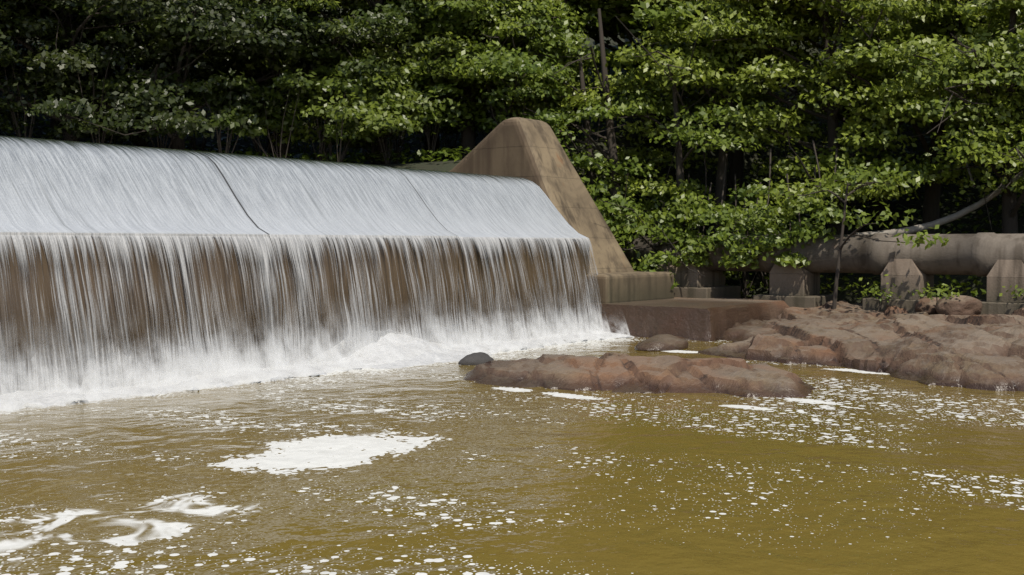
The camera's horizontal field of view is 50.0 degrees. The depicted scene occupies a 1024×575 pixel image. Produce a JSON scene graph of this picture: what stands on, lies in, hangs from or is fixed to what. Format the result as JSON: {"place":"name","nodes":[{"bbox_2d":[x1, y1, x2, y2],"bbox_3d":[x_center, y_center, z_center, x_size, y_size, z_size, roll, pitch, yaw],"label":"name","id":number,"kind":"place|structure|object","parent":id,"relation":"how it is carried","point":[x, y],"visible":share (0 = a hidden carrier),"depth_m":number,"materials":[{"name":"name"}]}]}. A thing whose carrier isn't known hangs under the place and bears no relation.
{"place":"outdoors","nodes":[
{"label":"outdoors","id":0,"kind":"place"},
{"bbox_2d":[0,164,589,392],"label":"dam wall","id":1,"kind":"structure","parent":0,"point":[39,275],"depth_m":22.47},
{"bbox_2d":[0,136,601,394],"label":"waterfall","id":2,"kind":"structure","parent":1,"relation":"on","point":[61,191],"depth_m":23.05,"materials":[{"name":"white liquid"}]},
{"bbox_2d":[0,337,1023,574],"bbox_3d":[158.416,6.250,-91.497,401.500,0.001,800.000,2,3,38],"label":"pool water","id":3,"kind":"structure","parent":0,"point":[439,468],"depth_m":12.12,"materials":[{"name":"brown liquid"}]},
{"bbox_2d":[1,327,629,413],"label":"foam","id":4,"kind":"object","parent":3,"relation":"on","point":[202,383],"depth_m":20.60,"materials":[{"name":"grey"}]},
{"bbox_2d":[0,331,633,410],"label":"waterfall spray","id":5,"kind":"object","parent":3,"relation":"on","point":[33,399],"visible":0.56,"depth_m":20.48,"materials":[{"name":"white liquid"}]},
{"bbox_2d":[53,318,602,392],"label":"foam","id":6,"kind":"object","parent":3,"relation":"on","point":[91,381],"depth_m":21.24,"materials":[{"name":"grey"}]},
{"bbox_2d":[67,325,610,393],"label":"foam","id":7,"kind":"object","parent":3,"relation":"on","point":[231,367],"depth_m":21.01,"materials":[{"name":"grey"}]},
{"bbox_2d":[309,330,493,368],"bbox_3d":[-1.999,1.341,24.574,2.660,0.727,6.930,2,3,38],"label":"foam","id":8,"kind":"object","parent":3,"relation":"on","point":[411,350],"visible":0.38,"depth_m":24.18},
{"bbox_2d":[458,352,493,364],"bbox_3d":[-0.782,1.622,23.883,0.667,0.418,0.873,2,3,38],"label":"rock","id":9,"kind":"object","parent":3,"relation":"in","point":[477,358],"visible":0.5,"depth_m":23.62,"materials":[{"name":"grey stone"}]},
{"bbox_2d":[634,334,687,350],"bbox_3d":[3.697,1.474,27.302,1.187,0.608,1.722,2,3,38],"label":"boulder","id":10,"kind":"object","parent":3,"relation":"in","point":[664,342],"visible":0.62,"depth_m":26.87,"materials":[{"name":"brown stone"}]},
{"bbox_2d":[0,6,1023,324],"bbox_3d":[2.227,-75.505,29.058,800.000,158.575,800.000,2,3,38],"label":"ground","id":11,"kind":"structure","parent":0,"point":[748,162],"depth_m":43.28,"materials":[{"name":"brown soil"}]},
{"bbox_2d":[0,0,1023,313],"bbox_3d":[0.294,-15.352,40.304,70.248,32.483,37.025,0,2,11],"label":"trees","id":12,"kind":"object","parent":11,"relation":"on","point":[1010,202],"visible":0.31,"depth_m":37.42,"materials":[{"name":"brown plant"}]},
{"bbox_2d":[855,163,1023,233],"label":"tree branch","id":13,"kind":"object","parent":12,"relation":"attached to","point":[949,218],"visible":0.6,"depth_m":33.07,"materials":[{"name":"grey wood"}]},
{"bbox_2d":[448,117,673,303],"bbox_3d":[-0.670,-2.209,36.581,11.750,6.300,3.890,2,3,38],"label":"dam abutment","id":14,"kind":"object","parent":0,"point":[532,150],"visible":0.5,"depth_m":33.68,"materials":[{"name":"beige concrete"}]},
{"bbox_2d":[463,297,1023,397],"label":"bank rock","id":15,"kind":"object","parent":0,"point":[983,352],"visible":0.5,"depth_m":22.52,"materials":[{"name":"brown stone"}]},
{"bbox_2d":[656,252,740,297],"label":"pipe support","id":16,"kind":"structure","parent":15,"relation":"on","point":[708,284],"depth_m":35.26,"materials":[{"name":"concrete"}]},
{"bbox_2d":[753,263,832,307],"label":"pipe support","id":17,"kind":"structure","parent":15,"relation":"on","point":[791,286],"depth_m":33.38,"materials":[{"name":"concrete"}]},
{"bbox_2d":[614,232,1023,276],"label":"pipe line","id":18,"kind":"object","parent":17,"relation":"on","point":[979,254],"visible":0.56,"depth_m":31.68,"materials":[{"name":"concrete"}]},
{"bbox_2d":[862,259,933,313],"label":"pipe support","id":19,"kind":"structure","parent":15,"relation":"on","point":[909,275],"depth_m":31.28,"materials":[{"name":"concrete"}]},
{"bbox_2d":[915,296,938,314],"bbox_3d":[11.857,0.566,30.851,1.021,0.639,1.080,2,3,38],"label":"boulder","id":20,"kind":"object","parent":15,"relation":"on","point":[926,304],"visible":0.43,"depth_m":30.55,"materials":[{"name":"brown stone"}]},
{"bbox_2d":[935,295,981,314],"bbox_3d":[12.116,0.550,29.749,1.178,0.699,1.356,2,3,38],"label":"boulder","id":21,"kind":"object","parent":15,"relation":"on","point":[963,305],"visible":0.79,"depth_m":29.28,"materials":[{"name":"brown stone"}]},
{"bbox_2d":[980,260,1023,314],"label":"pipe support","id":22,"kind":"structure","parent":15,"relation":"on","point":[1007,274],"depth_m":29.52,"materials":[{"name":"concrete"}]}
]}

